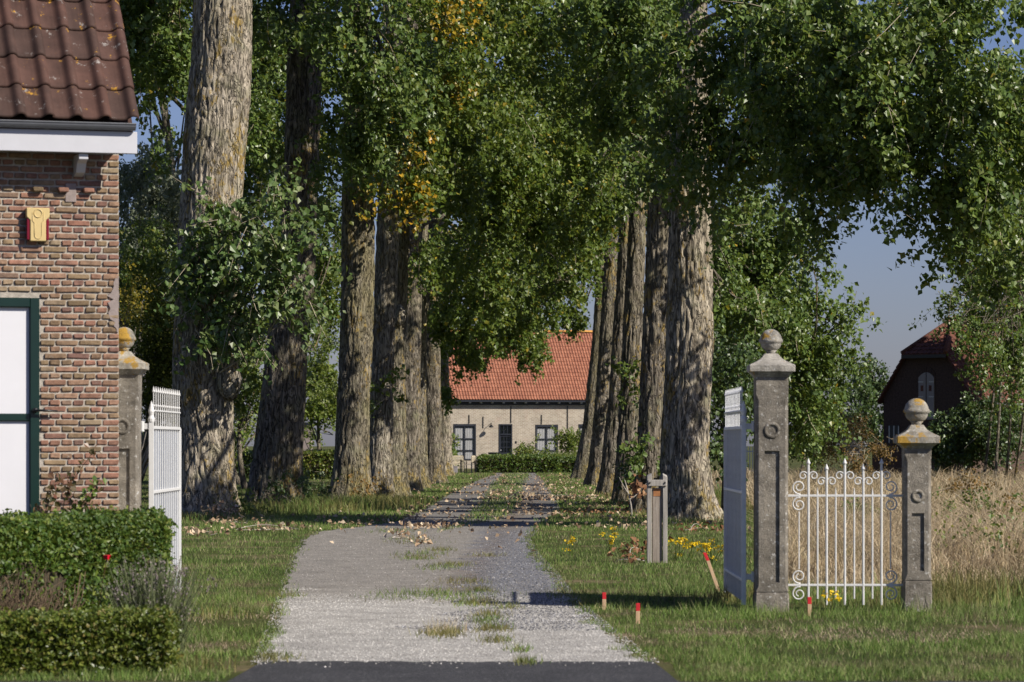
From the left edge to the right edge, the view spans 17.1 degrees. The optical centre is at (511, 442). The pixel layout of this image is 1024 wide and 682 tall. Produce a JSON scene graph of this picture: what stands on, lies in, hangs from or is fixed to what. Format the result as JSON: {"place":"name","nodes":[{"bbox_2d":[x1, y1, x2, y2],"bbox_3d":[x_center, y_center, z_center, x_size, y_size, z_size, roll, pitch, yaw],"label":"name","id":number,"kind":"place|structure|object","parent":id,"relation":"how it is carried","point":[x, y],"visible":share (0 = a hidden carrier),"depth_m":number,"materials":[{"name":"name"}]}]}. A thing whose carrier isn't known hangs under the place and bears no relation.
{"place":"outdoors","nodes":[
{"label":"outdoors","id":0,"kind":"place"},
{"bbox_2d":[254,473,647,662],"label":"driveway","id":1,"kind":"structure","parent":0,"point":[453,507],"depth_m":37.40,"materials":[{"name":"grey gravel"}]},
{"bbox_2d":[386,518,451,528],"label":"fallen leaves","id":2,"kind":"object","parent":1,"relation":"on","point":[417,526],"visible":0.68,"depth_m":64.05,"materials":[{"name":"beige plant"}]},
{"bbox_2d":[408,527,432,545],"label":"fallen leaves","id":3,"kind":"object","parent":1,"relation":"on","point":[428,542],"visible":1,"depth_m":52.38,"materials":[{"name":"beige plant"}]},
{"bbox_2d":[243,525,616,666],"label":"driveway weeds","id":4,"kind":"object","parent":1,"relation":"on","point":[522,660],"visible":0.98,"depth_m":34.04,"materials":[{"name":"green plant"}]},
{"bbox_2d":[406,612,474,636],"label":"seed grass","id":5,"kind":"structure","parent":1,"relation":"on","point":[437,626],"depth_m":28.45,"materials":[{"name":"plant"}]},
{"bbox_2d":[253,587,654,660],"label":"pale gravel","id":6,"kind":"structure","parent":1,"relation":"on","point":[415,636],"depth_m":28.47,"materials":[{"name":"grey gravel"}]},
{"bbox_2d":[395,530,616,629],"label":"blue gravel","id":7,"kind":"structure","parent":1,"relation":"on","point":[511,595],"depth_m":36.33,"materials":[{"name":"gravel"}]},
{"bbox_2d":[524,491,610,500],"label":"fallen branch","id":8,"kind":"object","parent":1,"relation":"on","point":[560,498],"visible":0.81,"depth_m":94.97,"materials":[{"name":"brown wood"}]},
{"bbox_2d":[0,446,1023,681],"bbox_3d":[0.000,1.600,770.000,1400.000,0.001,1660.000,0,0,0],"label":"ground","id":9,"kind":"structure","parent":0,"point":[245,665],"depth_m":30.91,"materials":[{"name":"green plant"}]},
{"bbox_2d":[30,473,69,514],"bbox_3d":[-4.054,0.781,29.985,0.369,1.043,0.420,0,0,-32],"label":"rose shoot","id":10,"kind":"object","parent":9,"relation":"on","point":[48,495],"visible":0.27,"depth_m":29.91,"materials":[{"name":"brown plant"}]},
{"bbox_2d":[0,0,138,516],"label":"brick cottage","id":11,"kind":"structure","parent":9,"relation":"on","point":[68,111],"depth_m":31.02,"materials":[{"name":"red brick"}]},
{"bbox_2d":[0,307,28,413],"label":"door panel","id":12,"kind":"structure","parent":11,"relation":"in","point":[14,321],"depth_m":30.95,"materials":[{"name":"white paint"}]},
{"bbox_2d":[0,421,28,516],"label":"door panel","id":13,"kind":"structure","parent":11,"relation":"in","point":[14,435],"depth_m":30.95,"materials":[{"name":"white paint"}]},
{"bbox_2d":[25,208,49,241],"bbox_3d":[-4.299,-1.976,30.927,0.210,0.302,0.081,0,0,-17],"label":"alarm siren","id":14,"kind":"object","parent":11,"relation":"attached to","point":[37,224],"visible":1,"depth_m":30.89,"materials":[{"name":"beige plastic"}]},
{"bbox_2d":[54,443,102,511],"bbox_3d":[-3.872,0.651,30.303,0.501,1.303,0.246,0,0,0],"label":"rose shoot","id":15,"kind":"object","parent":9,"relation":"on","point":[70,483],"visible":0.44,"depth_m":30.30,"materials":[{"name":"green plant"}]},
{"bbox_2d":[68,475,107,512],"bbox_3d":[-3.756,0.792,30.207,0.536,1.018,0.266,0,0,0],"label":"rose shoot","id":16,"kind":"object","parent":9,"relation":"on","point":[84,492],"visible":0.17,"depth_m":30.20,"materials":[{"name":"green plant"}]},
{"bbox_2d":[0,505,178,628],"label":"privet hedge","id":17,"kind":"object","parent":9,"relation":"on","point":[45,559],"visible":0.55,"depth_m":27.16,"materials":[{"name":"green plant"}]},
{"bbox_2d":[0,598,185,676],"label":"box hedge","id":18,"kind":"object","parent":9,"relation":"on","point":[37,640],"visible":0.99,"depth_m":23.44,"materials":[{"name":"green plant"}]},
{"bbox_2d":[88,555,120,606],"bbox_3d":[-3.014,1.215,25.187,0.157,0.774,0.265,0,0,-38],"label":"rose plant","id":19,"kind":"object","parent":9,"relation":"on","point":[111,565],"visible":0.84,"depth_m":25.20,"materials":[{"name":"green plant"}]},
{"bbox_2d":[119,327,148,511],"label":"gate pier","id":20,"kind":"structure","parent":9,"relation":"on","point":[133,369],"depth_m":32.25,"materials":[{"name":"stone"}]},
{"bbox_2d":[141,386,180,589],"bbox_3d":[-3.466,0.500,33.800,0.142,2.081,2.744,0,0,0],"label":"gate leaf","id":21,"kind":"object","parent":20,"relation":"attached to","point":[164,467],"visible":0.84,"depth_m":33.82,"materials":[{"name":"white paint"}]},
{"bbox_2d":[119,255,157,359],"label":"yellow bush","id":22,"kind":"object","parent":9,"relation":"on","point":[125,297],"visible":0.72,"depth_m":103.78,"materials":[{"name":"green plant"}]},
{"bbox_2d":[121,268,174,446],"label":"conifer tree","id":23,"kind":"object","parent":9,"relation":"on","point":[159,358],"visible":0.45,"depth_m":99.40,"materials":[{"name":"green plant"}]},
{"bbox_2d":[119,204,177,433],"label":"leafy bush","id":24,"kind":"object","parent":9,"relation":"on","point":[149,255],"visible":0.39,"depth_m":111.74,"materials":[{"name":"green plant"}]},
{"bbox_2d":[119,125,181,326],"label":"willow tree","id":25,"kind":"object","parent":9,"relation":"on","point":[167,195],"visible":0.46,"depth_m":123.30,"materials":[{"name":"green plant"}]},
{"bbox_2d":[84,552,219,655],"bbox_3d":[-2.679,1.226,25.284,0.973,0.834,1.056,0,0,-12],"label":"lavender bush","id":26,"kind":"object","parent":9,"relation":"on","point":[162,597],"visible":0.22,"depth_m":25.22,"materials":[{"name":"green plant"}]},
{"bbox_2d":[132,306,171,475],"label":"bare bush","id":27,"kind":"object","parent":9,"relation":"on","point":[147,448],"visible":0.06,"depth_m":106.87,"materials":[{"name":"plant"}]},
{"bbox_2d":[184,524,230,536],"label":"fallen leaves","id":28,"kind":"object","parent":9,"relation":"on","point":[193,530],"visible":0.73,"depth_m":59.17,"materials":[{"name":"beige plant"}]},
{"bbox_2d":[196,497,240,516],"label":"weed plant","id":29,"kind":"object","parent":9,"relation":"on","point":[229,509],"visible":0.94,"depth_m":71.92,"materials":[{"name":"green plant"}]},
{"bbox_2d":[127,0,323,480],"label":"broad tree","id":30,"kind":"object","parent":9,"relation":"on","point":[256,179],"visible":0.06,"depth_m":139.05,"materials":[{"name":"green plant"}]},
{"bbox_2d":[189,514,268,524],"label":"fallen leaves","id":31,"kind":"object","parent":9,"relation":"on","point":[213,519],"visible":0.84,"depth_m":67.14,"materials":[{"name":"brown plant"}]},
{"bbox_2d":[119,0,352,515],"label":"poplar tree","id":32,"kind":"object","parent":9,"relation":"on","point":[213,67],"visible":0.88,"depth_m":74.37,"materials":[{"name":"green plant"}]},
{"bbox_2d":[207,486,276,515],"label":"weed plant","id":33,"kind":"object","parent":9,"relation":"on","point":[248,489],"visible":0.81,"depth_m":73.49,"materials":[{"name":"green plant"}]},
{"bbox_2d":[234,449,252,478],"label":"garden hedge","id":34,"kind":"object","parent":9,"relation":"on","point":[248,461],"visible":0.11,"depth_m":152.05,"materials":[{"name":"green plant"}]},
{"bbox_2d":[224,521,320,532],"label":"fallen leaves","id":35,"kind":"object","parent":9,"relation":"on","point":[266,525],"visible":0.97,"depth_m":61.83,"materials":[{"name":"brown plant"}]},
{"bbox_2d":[259,468,308,506],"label":"weed plant","id":36,"kind":"object","parent":9,"relation":"on","point":[277,489],"visible":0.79,"depth_m":79.11,"materials":[{"name":"green plant"}]},
{"bbox_2d":[233,322,339,484],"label":"maple bush","id":37,"kind":"object","parent":9,"relation":"on","point":[249,429],"visible":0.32,"depth_m":149.64,"materials":[{"name":"green plant"}]},
{"bbox_2d":[232,180,341,488],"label":"dark shrub","id":38,"kind":"object","parent":9,"relation":"on","point":[247,396],"visible":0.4,"depth_m":123.03,"materials":[{"name":"green plant"}]},
{"bbox_2d":[303,448,334,478],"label":"garden hedge","id":39,"kind":"object","parent":9,"relation":"on","point":[319,461],"visible":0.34,"depth_m":150.08,"materials":[{"name":"green plant"}]},
{"bbox_2d":[295,463,342,502],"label":"weed plant","id":40,"kind":"object","parent":9,"relation":"on","point":[323,487],"visible":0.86,"depth_m":80.02,"materials":[{"name":"green plant"}]},
{"bbox_2d":[304,287,340,449],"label":"lime bush","id":41,"kind":"object","parent":9,"relation":"on","point":[317,409],"visible":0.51,"depth_m":159.18,"materials":[{"name":"green plant"}]},
{"bbox_2d":[243,0,457,505],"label":"poplar tree","id":42,"kind":"object","parent":9,"relation":"on","point":[363,148],"visible":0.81,"depth_m":78.64,"materials":[{"name":"green plant"}]},
{"bbox_2d":[337,472,380,496],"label":"weed plant","id":43,"kind":"object","parent":9,"relation":"on","point":[366,487],"visible":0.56,"depth_m":85.79,"materials":[{"name":"brown plant"}]},
{"bbox_2d":[252,0,516,499],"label":"poplar tree","id":44,"kind":"object","parent":9,"relation":"on","point":[420,193],"visible":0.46,"depth_m":87.62,"materials":[{"name":"green plant"}]},
{"bbox_2d":[369,0,511,496],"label":"poplar tree","id":45,"kind":"object","parent":9,"relation":"on","point":[461,206],"visible":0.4,"depth_m":91.75,"materials":[{"name":"green plant"}]},
{"bbox_2d":[374,1,536,488],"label":"poplar tree","id":46,"kind":"object","parent":9,"relation":"on","point":[481,311],"visible":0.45,"depth_m":115.69,"materials":[{"name":"green plant"}]},
{"bbox_2d":[451,428,463,467],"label":"rose bush","id":47,"kind":"object","parent":9,"relation":"on","point":[453,448],"visible":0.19,"depth_m":200.29,"materials":[{"name":"green plant"}]},
{"bbox_2d":[370,4,558,475],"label":"poplar tree","id":48,"kind":"object","parent":9,"relation":"on","point":[475,362],"visible":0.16,"depth_m":159.11,"materials":[{"name":"green plant"}]},
{"bbox_2d":[181,472,750,550],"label":"leaf litter","id":49,"kind":"object","parent":9,"relation":"on","point":[508,517],"visible":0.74,"depth_m":74.75,"materials":[{"name":"brown plant"}]},
{"bbox_2d":[393,0,569,497],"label":"poplar tree","id":50,"kind":"object","parent":9,"relation":"on","point":[508,186],"visible":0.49,"depth_m":98.75,"materials":[{"name":"green plant"}]},
{"bbox_2d":[379,2,586,482],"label":"poplar tree","id":51,"kind":"object","parent":9,"relation":"on","point":[438,332],"visible":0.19,"depth_m":130.55,"materials":[{"name":"green plant"}]},
{"bbox_2d":[405,0,565,491],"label":"poplar tree","id":52,"kind":"object","parent":9,"relation":"on","point":[510,10],"visible":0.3,"depth_m":109.52,"materials":[{"name":"green plant"}]},
{"bbox_2d":[475,453,561,472],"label":"garden hedge","id":53,"kind":"object","parent":9,"relation":"on","point":[516,463],"visible":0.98,"depth_m":181.08,"materials":[{"name":"green plant"}]},
{"bbox_2d":[449,330,592,467],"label":"farmhouse","id":54,"kind":"object","parent":9,"relation":"on","point":[501,411],"visible":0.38,"depth_m":214.41,"materials":[{"name":"beige brick"}]},
{"bbox_2d":[453,424,475,459],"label":"window","id":55,"kind":"structure","parent":54,"relation":"in","point":[467,436],"depth_m":213.47,"materials":[{"name":"white glass"}]},
{"bbox_2d":[535,425,557,453],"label":"window","id":56,"kind":"structure","parent":54,"relation":"in","point":[543,441],"depth_m":214.51,"materials":[{"name":"white glass"}]},
{"bbox_2d":[509,432,553,455],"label":"round bush","id":57,"kind":"object","parent":9,"relation":"on","point":[520,449],"visible":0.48,"depth_m":189.81,"materials":[{"name":"green plant"}]},
{"bbox_2d":[472,490,591,499],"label":"fallen branch","id":58,"kind":"object","parent":9,"relation":"on","point":[532,497],"visible":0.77,"depth_m":97.11,"materials":[{"name":"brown wood"}]},
{"bbox_2d":[507,1,604,478],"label":"poplar tree","id":59,"kind":"object","parent":9,"relation":"on","point":[577,318],"visible":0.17,"depth_m":149.63,"materials":[{"name":"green plant"}]},
{"bbox_2d":[547,425,581,455],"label":"rose bush","id":60,"kind":"object","parent":9,"relation":"on","point":[570,439],"visible":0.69,"depth_m":204.62,"materials":[{"name":"green plant"}]},
{"bbox_2d":[560,455,575,471],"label":"garden hedge","id":61,"kind":"object","parent":9,"relation":"on","point":[567,463],"visible":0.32,"depth_m":184.07,"materials":[{"name":"green plant"}]},
{"bbox_2d":[505,3,647,485],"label":"poplar tree","id":62,"kind":"object","parent":9,"relation":"on","point":[556,291],"visible":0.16,"depth_m":123.56,"materials":[{"name":"green plant"}]},
{"bbox_2d":[142,480,1023,676],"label":"rough grass","id":63,"kind":"structure","parent":9,"relation":"on","point":[356,503],"depth_m":35.46,"materials":[{"name":"green plant"}]},
{"bbox_2d":[536,505,645,514],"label":"fallen branch","id":64,"kind":"object","parent":9,"relation":"on","point":[601,510],"visible":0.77,"depth_m":76.08,"materials":[{"name":"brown wood"}]},
{"bbox_2d":[181,608,1021,653],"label":"dry grass","id":65,"kind":"structure","parent":9,"relation":"on","point":[825,635],"depth_m":28.50,"materials":[{"name":"green plant"}]},
{"bbox_2d":[599,526,617,550],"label":"ragwort plant","id":66,"kind":"object","parent":9,"relation":"on","point":[611,541],"visible":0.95,"depth_m":49.69,"materials":[{"name":"yellow plant"}]},
{"bbox_2d":[507,108,731,494],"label":"poplar tree","id":67,"kind":"object","parent":9,"relation":"on","point":[552,239],"visible":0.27,"depth_m":99.96,"materials":[{"name":"green plant"}]},
{"bbox_2d":[612,461,633,488],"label":"weed plant","id":68,"kind":"object","parent":9,"relation":"on","point":[621,471],"visible":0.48,"depth_m":88.03,"materials":[{"name":"green plant"}]},
{"bbox_2d":[511,1,740,501],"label":"poplar tree","id":69,"kind":"object","parent":9,"relation":"on","point":[577,165],"visible":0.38,"depth_m":89.28,"materials":[{"name":"green plant"}]},
{"bbox_2d":[606,540,645,563],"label":"fallen branch","id":70,"kind":"object","parent":9,"relation":"on","point":[625,556],"visible":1,"depth_m":45.39,"materials":[{"name":"brown wood"}]},
{"bbox_2d":[618,393,638,495],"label":"ivy bush","id":71,"kind":"object","parent":9,"relation":"on","point":[630,411],"visible":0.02,"depth_m":79.47,"materials":[{"name":"green plant"}]},
{"bbox_2d":[619,474,646,514],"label":"bare sapling","id":72,"kind":"object","parent":9,"relation":"on","point":[636,488],"visible":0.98,"depth_m":73.98,"materials":[{"name":"brown plant"}]},
{"bbox_2d":[603,536,672,553],"bbox_3d":[1.812,1.485,49.026,0.753,0.336,1.644,0,0,-14],"label":"fallen branch","id":73,"kind":"object","parent":9,"relation":"on","point":[638,550],"visible":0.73,"depth_m":48.85,"materials":[{"name":"brown wood"}]},
{"bbox_2d":[647,473,666,562],"bbox_3d":[1.934,1.053,45.479,0.270,1.294,0.157,0,0,0],"label":"wooden post","id":74,"kind":"object","parent":9,"relation":"on","point":[657,524],"visible":0.84,"depth_m":45.44,"materials":[{"name":"grey wood"}]},
{"bbox_2d":[529,0,805,514],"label":"poplar tree","id":75,"kind":"object","parent":9,"relation":"on","point":[752,322],"visible":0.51,"depth_m":75.23,"materials":[{"name":"green plant"}]},
{"bbox_2d":[667,537,691,560],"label":"ragwort plant","id":76,"kind":"object","parent":9,"relation":"on","point":[681,543],"visible":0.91,"depth_m":46.38,"materials":[{"name":"yellow plant"}]},
{"bbox_2d":[677,521,723,531],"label":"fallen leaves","id":77,"kind":"object","parent":9,"relation":"on","point":[712,527],"visible":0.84,"depth_m":61.44,"materials":[{"name":"brown plant"}]},
{"bbox_2d":[693,538,723,563],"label":"ragwort plant","id":78,"kind":"object","parent":9,"relation":"on","point":[707,547],"visible":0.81,"depth_m":45.04,"materials":[{"name":"yellow plant"}]},
{"bbox_2d":[703,553,719,591],"bbox_3d":[2.141,1.415,36.364,0.214,0.490,0.036,0,0,0],"label":"marker stake","id":79,"kind":"object","parent":9,"relation":"on","point":[710,569],"visible":0.79,"depth_m":36.35,"materials":[{"name":"brown wood"}]},
{"bbox_2d":[709,319,796,511],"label":"laurel bush","id":80,"kind":"object","parent":9,"relation":"on","point":[726,377],"visible":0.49,"depth_m":76.92,"materials":[{"name":"green plant"}]},
{"bbox_2d":[747,329,794,611],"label":"gate pier","id":81,"kind":"structure","parent":9,"relation":"on","point":[770,371],"depth_m":32.25,"materials":[{"name":"stone"}]},
{"bbox_2d":[724,387,753,604],"bbox_3d":[2.243,0.500,33.800,0.147,2.081,2.744,0,0,0],"label":"gate leaf","id":82,"kind":"object","parent":81,"relation":"attached to","point":[736,576],"visible":0.98,"depth_m":33.62,"materials":[{"name":"white metal"}]},
{"bbox_2d":[712,147,882,471],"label":"poplar sapling","id":83,"kind":"object","parent":9,"relation":"on","point":[815,359],"visible":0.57,"depth_m":83.63,"materials":[{"name":"green plant"}]},
{"bbox_2d":[584,0,1023,521],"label":"poplar tree","id":84,"kind":"object","parent":9,"relation":"on","point":[847,74],"visible":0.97,"depth_m":62.95,"materials":[{"name":"green plant"}]},
{"bbox_2d":[788,423,836,469],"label":"shrub","id":85,"kind":"object","parent":9,"relation":"on","point":[791,456],"visible":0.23,"depth_m":195.50,"materials":[{"name":"green plant"}]},
{"bbox_2d":[821,589,841,612],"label":"ragwort plant","id":86,"kind":"object","parent":9,"relation":"on","point":[838,598],"visible":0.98,"depth_m":32.02,"materials":[{"name":"yellow plant"}]},
{"bbox_2d":[808,405,880,470],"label":"dead shrub","id":87,"kind":"object","parent":9,"relation":"on","point":[853,446],"visible":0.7,"depth_m":119.58,"materials":[{"name":"brown plant"}]},
{"bbox_2d":[831,489,879,520],"bbox_3d":[6.069,1.218,59.906,0.833,0.890,0.966,0,0,15],"label":"field weed","id":88,"kind":"object","parent":9,"relation":"on","point":[856,504],"visible":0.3,"depth_m":59.91,"materials":[{"name":"brown plant"}]},
{"bbox_2d":[839,444,875,480],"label":"dock plant","id":89,"kind":"object","parent":9,"relation":"on","point":[870,468],"visible":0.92,"depth_m":87.93,"materials":[{"name":"brown plant"}]},
{"bbox_2d":[824,352,891,470],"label":"distant tree","id":90,"kind":"object","parent":9,"relation":"on","point":[866,395],"visible":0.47,"depth_m":183.58,"materials":[{"name":"green plant"}]},
{"bbox_2d":[856,436,898,477],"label":"dock plant","id":91,"kind":"object","parent":9,"relation":"on","point":[873,450],"visible":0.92,"depth_m":94.86,"materials":[{"name":"brown plant"}]},
{"bbox_2d":[871,443,901,479],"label":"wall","id":92,"kind":"structure","parent":9,"relation":"on","point":[876,462],"depth_m":139.93,"materials":[{"name":"brick"}]},
{"bbox_2d":[893,398,939,611],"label":"gate pier","id":93,"kind":"structure","parent":9,"relation":"on","point":[916,440],"depth_m":32.27,"materials":[{"name":"stone"}]},
{"bbox_2d":[788,458,902,604],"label":"wrought iron gate","id":94,"kind":"structure","parent":93,"relation":"attached to","point":[826,496],"depth_m":32.39,"materials":[{"name":"white metal"}]},
{"bbox_2d":[877,315,1023,477],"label":"brick barn","id":95,"kind":"structure","parent":9,"relation":"on","point":[927,367],"depth_m":150.09,"materials":[{"name":"brick"}]},
{"bbox_2d":[888,425,899,442],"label":"window","id":96,"kind":"structure","parent":95,"relation":"in","point":[893,430],"depth_m":151.33,"materials":[{"name":"glass"}]},
{"bbox_2d":[907,162,1023,480],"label":"birch tree","id":97,"kind":"object","parent":9,"relation":"on","point":[977,324],"visible":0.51,"depth_m":114.92,"materials":[{"name":"green plant"}]},
{"bbox_2d":[925,373,1023,476],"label":"bush","id":98,"kind":"object","parent":9,"relation":"on","point":[970,439],"visible":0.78,"depth_m":132.27,"materials":[{"name":"green plant"}]},
{"bbox_2d":[932,480,1023,574],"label":"field bush","id":99,"kind":"object","parent":9,"relation":"on","point":[996,524],"visible":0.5,"depth_m":41.12,"materials":[{"name":"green plant"}]},
{"bbox_2d":[987,216,1023,390],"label":"shade tree","id":100,"kind":"object","parent":9,"relation":"on","point":[1009,340],"visible":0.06,"depth_m":142.34,"materials":[{"name":"green plant"}]},
{"bbox_2d":[997,491,1023,520],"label":"field weed","id":101,"kind":"object","parent":9,"relation":"on","point":[1011,497],"visible":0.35,"depth_m":59.83,"materials":[{"name":"brown plant"}]},
{"bbox_2d":[119,0,1023,445],"label":"sky","id":102,"kind":"structure","parent":0,"point":[894,298],"materials":[{"name":"blue"}]},
{"bbox_2d":[711,462,1023,587],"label":"straw grass","id":103,"kind":"structure","parent":0,"point":[953,550],"depth_m":45.54,"materials":[{"name":"beige plant"}]},
{"bbox_2d":[931,475,999,519],"bbox_3d":[7.829,0.987,57.976,0.939,0.911,1.430,0,0,-38],"label":"field weed","id":104,"kind":"object","parent":103,"relation":"on","point":[976,499],"visible":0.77,"depth_m":57.91,"materials":[{"name":"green plant"}]},
{"bbox_2d":[940,467,995,502],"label":"field weed","id":105,"kind":"object","parent":103,"relation":"on","point":[955,485],"visible":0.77,"depth_m":70.16,"materials":[{"name":"brown plant"}]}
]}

